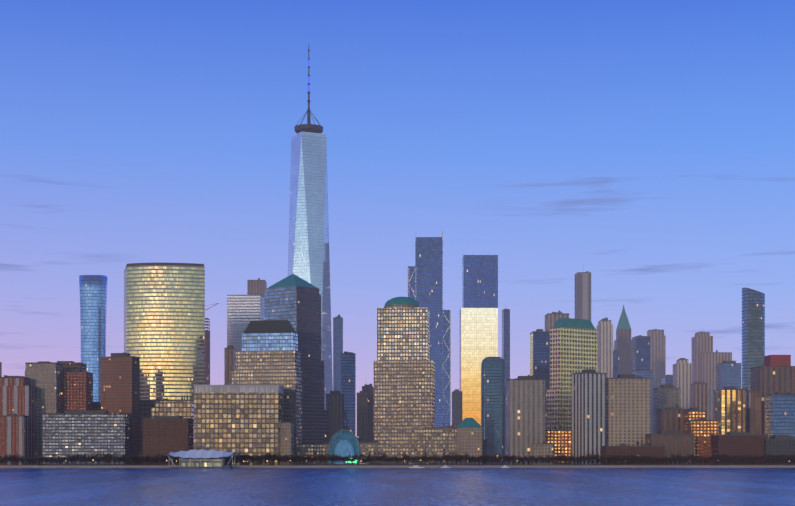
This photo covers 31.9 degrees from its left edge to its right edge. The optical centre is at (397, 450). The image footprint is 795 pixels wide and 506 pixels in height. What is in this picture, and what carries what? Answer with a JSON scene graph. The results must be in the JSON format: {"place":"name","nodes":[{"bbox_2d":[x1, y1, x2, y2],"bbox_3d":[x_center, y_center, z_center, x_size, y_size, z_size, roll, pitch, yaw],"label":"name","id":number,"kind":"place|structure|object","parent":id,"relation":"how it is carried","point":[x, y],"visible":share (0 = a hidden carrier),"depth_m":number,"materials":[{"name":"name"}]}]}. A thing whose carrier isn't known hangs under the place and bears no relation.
{"place":"outdoors","nodes":[
{"label":"outdoors","id":0,"kind":"place"},
{"bbox_2d":[0,468,794,505],"bbox_3d":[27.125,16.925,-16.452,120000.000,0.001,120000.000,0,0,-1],"label":"water","id":1,"kind":"structure","parent":0,"point":[397,486],"depth_m":641.01,"materials":[{"name":"blue liquid"}]},
{"bbox_2d":[168,449,234,467],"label":"ferry terminal","id":2,"kind":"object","parent":1,"relation":"on","point":[202,463],"visible":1,"depth_m":1298.72,"materials":[{"name":"white glass"}]},
{"bbox_2d":[409,465,509,467],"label":"moored boats","id":3,"kind":"object","parent":1,"relation":"on","point":[445,466],"visible":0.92,"depth_m":1328.19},
{"bbox_2d":[0,462,794,467],"bbox_3d":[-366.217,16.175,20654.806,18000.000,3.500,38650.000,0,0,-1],"label":"seawall","id":4,"kind":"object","parent":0,"point":[488,465],"depth_m":1334.69,"materials":[{"name":"grey concrete"}]},
{"bbox_2d":[0,362,1,376],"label":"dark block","id":5,"kind":"structure","parent":4,"relation":"on","point":[0,369],"depth_m":1675.96,"materials":[{"name":"brick"}]},
{"bbox_2d":[0,414,28,464],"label":"apartment building","id":6,"kind":"structure","parent":4,"relation":"on","point":[14,433],"depth_m":1371.10,"materials":[{"name":"red brick"}]},
{"bbox_2d":[0,375,35,464],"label":"red white apartments","id":7,"kind":"structure","parent":4,"relation":"on","point":[17,395],"depth_m":1396.24,"materials":[{"name":"brick"}]},
{"bbox_2d":[25,361,62,463],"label":"beige apartments","id":8,"kind":"structure","parent":4,"relation":"on","point":[45,378],"depth_m":1426.47,"materials":[{"name":"concrete"}]},
{"bbox_2d":[61,369,92,412],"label":"brick glass apartments","id":9,"kind":"structure","parent":4,"relation":"on","point":[76,389],"depth_m":1446.95,"materials":[{"name":"red brick"}]},
{"bbox_2d":[54,361,86,370],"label":"office building","id":10,"kind":"structure","parent":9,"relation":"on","point":[67,365],"depth_m":1496.69,"materials":[{"name":"brick"}]},
{"bbox_2d":[42,410,129,464],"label":"glass apartments","id":11,"kind":"structure","parent":4,"relation":"on","point":[81,432],"depth_m":1377.43,"materials":[{"name":"grey glass"}]},
{"bbox_2d":[79,275,107,402],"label":"skyscraper","id":12,"kind":"structure","parent":4,"relation":"on","point":[93,297],"depth_m":1731.42,"materials":[{"name":"blue glass"}]},
{"bbox_2d":[92,402,100,409],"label":"office building","id":13,"kind":"structure","parent":4,"relation":"on","point":[96,405],"depth_m":1477.22,"materials":[{"name":"grey"}]},
{"bbox_2d":[101,352,139,463],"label":"brick tower","id":14,"kind":"structure","parent":4,"relation":"on","point":[120,382],"depth_m":1423.56,"materials":[{"name":"brown brick"}]},
{"bbox_2d":[124,263,204,399],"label":"skyscraper","id":15,"kind":"structure","parent":4,"relation":"on","point":[164,322],"depth_m":1560.82,"materials":[{"name":"yellow glass"}]},
{"bbox_2d":[140,398,193,463],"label":"office building","id":16,"kind":"structure","parent":4,"relation":"on","point":[164,407],"depth_m":1478.61,"materials":[{"name":"stone"}]},
{"bbox_2d":[142,416,192,464],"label":"dark brick block","id":17,"kind":"structure","parent":4,"relation":"on","point":[165,435],"depth_m":1378.93,"materials":[{"name":"brown brick"}]},
{"bbox_2d":[205,303,217,384],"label":"construction tower with crane","id":18,"kind":"structure","parent":4,"relation":"on","point":[207,357],"depth_m":1878.49,"materials":[{"name":"red metal"}]},
{"bbox_2d":[224,345,236,384],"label":"brick building","id":19,"kind":"structure","parent":4,"relation":"on","point":[230,359],"depth_m":1579.69,"materials":[{"name":"brown brick"}]},
{"bbox_2d":[194,385,293,464],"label":"office building","id":20,"kind":"structure","parent":4,"relation":"on","point":[240,420],"depth_m":1365.39,"materials":[{"name":"stone"}]},
{"bbox_2d":[227,295,263,350],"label":"office building","id":21,"kind":"structure","parent":4,"relation":"on","point":[243,311],"depth_m":1931.31,"materials":[{"name":"grey glass"}]},
{"bbox_2d":[247,278,266,296],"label":"brown stone building","id":22,"kind":"structure","parent":4,"relation":"on","point":[257,287],"depth_m":2079.40,"materials":[{"name":"stone"}]},
{"bbox_2d":[232,320,301,463],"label":"office building","id":23,"kind":"structure","parent":4,"relation":"on","point":[269,354],"depth_m":1454.52,"materials":[{"name":"stone"}]},
{"bbox_2d":[264,274,327,442],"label":"skyscraper","id":24,"kind":"structure","parent":4,"relation":"on","point":[294,300],"depth_m":1557.35,"materials":[{"name":"glass"}]},
{"bbox_2d":[288,45,332,409],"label":"skyscraper","id":25,"kind":"structure","parent":4,"relation":"on","point":[308,253],"depth_m":1842.79,"materials":[{"name":"blue glass"}]},
{"bbox_2d":[300,442,328,463],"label":"office building","id":26,"kind":"structure","parent":4,"relation":"on","point":[311,449],"depth_m":1459.64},
{"bbox_2d":[326,391,343,442],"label":"dark block","id":27,"kind":"structure","parent":4,"relation":"on","point":[335,404],"depth_m":1631.95,"materials":[{"name":"grey stone"}]},
{"bbox_2d":[333,315,342,393],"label":"skyscraper","id":28,"kind":"structure","parent":4,"relation":"on","point":[337,335],"depth_m":1981.77,"materials":[{"name":"blue glass"}]},
{"bbox_2d":[328,430,359,463],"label":"glass atrium","id":29,"kind":"object","parent":4,"relation":"on","point":[344,443],"visible":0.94,"depth_m":1456.99,"materials":[{"name":"teal glass"}]},
{"bbox_2d":[341,352,355,435],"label":"blue glass block","id":30,"kind":"structure","parent":4,"relation":"on","point":[348,375],"depth_m":1732.21,"materials":[{"name":"blue glass"}]},
{"bbox_2d":[357,388,367,441],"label":"office building","id":31,"kind":"structure","parent":4,"relation":"on","point":[362,414],"depth_m":1632.55,"materials":[{"name":"grey stone"}]},
{"bbox_2d":[359,440,377,463],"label":"office building","id":32,"kind":"structure","parent":4,"relation":"on","point":[367,447],"depth_m":1460.74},
{"bbox_2d":[366,383,373,441],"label":"office building","id":33,"kind":"structure","parent":4,"relation":"on","point":[370,389],"depth_m":1682.72,"materials":[{"name":"grey stone"}]},
{"bbox_2d":[0,452,794,464],"bbox_3d":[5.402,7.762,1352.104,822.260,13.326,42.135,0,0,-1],"label":"trees","id":34,"kind":"object","parent":4,"relation":"on","point":[452,458],"visible":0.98,"depth_m":1343.26,"materials":[{"name":"brown plant"}]},
{"bbox_2d":[374,297,434,463],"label":"skyscraper","id":35,"kind":"structure","parent":4,"relation":"on","point":[404,391],"depth_m":1481.84,"materials":[{"name":"stone"}]},
{"bbox_2d":[408,231,450,426],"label":"skyscraper","id":36,"kind":"structure","parent":4,"relation":"on","point":[425,281],"depth_m":2035.76,"materials":[{"name":"blue glass"}]},
{"bbox_2d":[425,425,456,463],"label":"pavilion block","id":37,"kind":"structure","parent":4,"relation":"on","point":[440,441],"depth_m":1449.17,"materials":[{"name":"stone"}]},
{"bbox_2d":[452,389,461,426],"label":"office building","id":38,"kind":"structure","parent":4,"relation":"on","point":[456,407],"depth_m":1884.92,"materials":[{"name":"grey stone"}]},
{"bbox_2d":[457,418,482,463],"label":"office building","id":39,"kind":"structure","parent":4,"relation":"on","point":[469,436],"depth_m":1444.78,"materials":[{"name":"beige stone"}]},
{"bbox_2d":[460,255,497,424],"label":"skyscraper","id":40,"kind":"structure","parent":4,"relation":"on","point":[478,326],"depth_m":2084.98,"materials":[{"name":"yellow glass"}]},
{"bbox_2d":[482,440,486,463],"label":"building","id":41,"kind":"structure","parent":4,"relation":"on","point":[483,448],"depth_m":1485.05,"materials":[{"name":"grey concrete"}]},
{"bbox_2d":[481,357,504,461],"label":"skyscraper","id":42,"kind":"structure","parent":4,"relation":"on","point":[493,399],"depth_m":1688.41,"materials":[{"name":"teal glass"}]},
{"bbox_2d":[502,309,509,455],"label":"skyscraper","id":43,"kind":"structure","parent":4,"relation":"on","point":[506,335],"depth_m":2136.61,"materials":[{"name":"grey glass"}]},
{"bbox_2d":[507,375,544,464],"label":"building","id":44,"kind":"structure","parent":4,"relation":"on","point":[525,412],"depth_m":1405.79,"materials":[{"name":"stone"}]},
{"bbox_2d":[530,329,549,406],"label":"glass building","id":45,"kind":"structure","parent":4,"relation":"on","point":[539,353],"depth_m":1786.93,"materials":[{"name":"blue glass"}]},
{"bbox_2d":[532,441,552,464],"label":"building","id":46,"kind":"structure","parent":4,"relation":"on","point":[543,448],"depth_m":1396.08,"materials":[{"name":"grey concrete"}]},
{"bbox_2d":[545,406,546,429],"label":"building","id":47,"kind":"structure","parent":4,"relation":"on","point":[546,418],"depth_m":1686.75,"materials":[{"name":"grey concrete"}]},
{"bbox_2d":[545,310,568,330],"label":"gray building","id":48,"kind":"structure","parent":4,"relation":"on","point":[552,318],"depth_m":1887.49,"materials":[{"name":"stone"}]},
{"bbox_2d":[545,425,571,463],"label":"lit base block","id":49,"kind":"structure","parent":4,"relation":"on","point":[560,440],"depth_m":1436.52,"materials":[{"name":"brick"}]},
{"bbox_2d":[547,318,597,429],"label":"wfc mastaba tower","id":50,"kind":"structure","parent":49,"relation":"on","point":[573,345],"depth_m":1594.83,"materials":[{"name":"beige stone"}]},
{"bbox_2d":[575,271,590,320],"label":"skyscraper","id":51,"kind":"structure","parent":4,"relation":"on","point":[582,295],"depth_m":2189.06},
{"bbox_2d":[571,369,605,463],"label":"striped tower","id":52,"kind":"structure","parent":4,"relation":"on","point":[588,411],"depth_m":1424.04,"materials":[{"name":"grey concrete"}]},
{"bbox_2d":[596,317,612,377],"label":"skyscraper","id":53,"kind":"structure","parent":4,"relation":"on","point":[604,326],"depth_m":2089.44,"materials":[{"name":"beige stone"}]},
{"bbox_2d":[613,344,618,377],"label":"building","id":54,"kind":"structure","parent":4,"relation":"on","point":[615,362],"depth_m":2139.81,"materials":[{"name":"blue glass"}]},
{"bbox_2d":[614,305,631,373],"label":"skyscraper","id":55,"kind":"structure","parent":4,"relation":"on","point":[623,343],"depth_m":2290.75,"materials":[{"name":"brown stone"}]},
{"bbox_2d":[606,374,650,445],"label":"beige block","id":56,"kind":"structure","parent":4,"relation":"on","point":[628,409],"depth_m":1437.88,"materials":[{"name":"beige concrete"}]},
{"bbox_2d":[602,441,663,464],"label":"building","id":57,"kind":"structure","parent":4,"relation":"on","point":[623,449],"depth_m":1382.84,"materials":[{"name":"brick"}]},
{"bbox_2d":[632,335,649,370],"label":"building","id":58,"kind":"structure","parent":4,"relation":"on","point":[640,351],"depth_m":1990.14,"materials":[{"name":"blue glass"}]},
{"bbox_2d":[632,369,652,433],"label":"office building","id":59,"kind":"structure","parent":4,"relation":"on","point":[644,373],"depth_m":1739.37,"materials":[{"name":"blue glass"}]},
{"bbox_2d":[647,329,665,388],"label":"skyscraper","id":60,"kind":"structure","parent":4,"relation":"on","point":[658,352],"depth_m":2291.66,"materials":[{"name":"concrete"}]},
{"bbox_2d":[653,384,680,433],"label":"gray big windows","id":61,"kind":"structure","parent":4,"relation":"on","point":[666,395],"depth_m":1589.37,"materials":[{"name":"stone"}]},
{"bbox_2d":[662,375,672,383],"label":"office building","id":62,"kind":"structure","parent":4,"relation":"on","point":[667,379],"depth_m":1990.86,"materials":[{"name":"blue glass"}]},
{"bbox_2d":[645,430,694,464],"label":"building","id":63,"kind":"structure","parent":4,"relation":"on","point":[674,442],"depth_m":1388.62,"materials":[{"name":"grey concrete"}]},
{"bbox_2d":[657,404,688,433],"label":"building","id":64,"kind":"structure","parent":4,"relation":"on","point":[669,418],"depth_m":1488.96,"materials":[{"name":"stone"}]},
{"bbox_2d":[673,358,691,408],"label":"skyscraper","id":65,"kind":"structure","parent":4,"relation":"on","point":[682,373],"depth_m":1890.85,"materials":[{"name":"grey concrete"}]},
{"bbox_2d":[683,408,704,433],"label":"office building","id":66,"kind":"structure","parent":4,"relation":"on","point":[693,413],"depth_m":1459.36,"materials":[{"name":"brick"}]},
{"bbox_2d":[690,381,707,419],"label":"skyscraper","id":67,"kind":"structure","parent":4,"relation":"on","point":[699,394],"depth_m":1740.63,"materials":[{"name":"concrete"}]},
{"bbox_2d":[685,418,717,463],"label":"office building","id":68,"kind":"structure","parent":4,"relation":"on","point":[703,430],"depth_m":1439.34,"materials":[{"name":"brick"}]},
{"bbox_2d":[701,350,731,419],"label":"skyscraper","id":69,"kind":"structure","parent":4,"relation":"on","point":[710,361],"depth_m":2192.85,"materials":[{"name":"grey concrete"}]},
{"bbox_2d":[717,361,740,389],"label":"building","id":70,"kind":"structure","parent":4,"relation":"on","point":[728,373],"depth_m":1791.59,"materials":[{"name":"blue glass"}]},
{"bbox_2d":[714,387,744,434],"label":"office building","id":71,"kind":"structure","parent":4,"relation":"on","point":[729,409],"depth_m":1540.41,"materials":[{"name":"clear glass"}]},
{"bbox_2d":[711,432,767,464],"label":"building","id":72,"kind":"structure","parent":4,"relation":"on","point":[731,444],"depth_m":1389.92,"materials":[{"name":"brick"}]},
{"bbox_2d":[743,388,749,431],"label":"office building","id":73,"kind":"structure","parent":4,"relation":"on","point":[747,403],"depth_m":1590.94,"materials":[{"name":"stone"}]},
{"bbox_2d":[742,288,764,390],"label":"tower","id":74,"kind":"structure","parent":4,"relation":"on","point":[753,328],"depth_m":1643.39,"materials":[{"name":"blue glass"}]},
{"bbox_2d":[750,365,794,434],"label":"building","id":75,"kind":"structure","parent":4,"relation":"on","point":[767,380],"depth_m":1491.22,"materials":[{"name":"concrete"}]},
{"bbox_2d":[764,355,790,365],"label":"red penthouse","id":76,"kind":"object","parent":75,"relation":"on","point":[776,360],"visible":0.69,"depth_m":1496.20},
{"bbox_2d":[764,435,794,464],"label":"building","id":77,"kind":"structure","parent":4,"relation":"on","point":[774,445],"depth_m":1385.60,"materials":[{"name":"grey concrete"}]},
{"bbox_2d":[765,393,794,438],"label":"office building","id":78,"kind":"structure","parent":4,"relation":"on","point":[779,413],"depth_m":1440.98,"materials":[{"name":"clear glass"}]},
{"bbox_2d":[0,0,794,436],"label":"sky","id":79,"kind":"structure","parent":0,"point":[646,148],"materials":[{"name":"blue"}]},
{"bbox_2d":[692,332,712,383],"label":"skyscraper","id":80,"kind":"structure","parent":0,"point":[702,342],"depth_m":2202.86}
]}

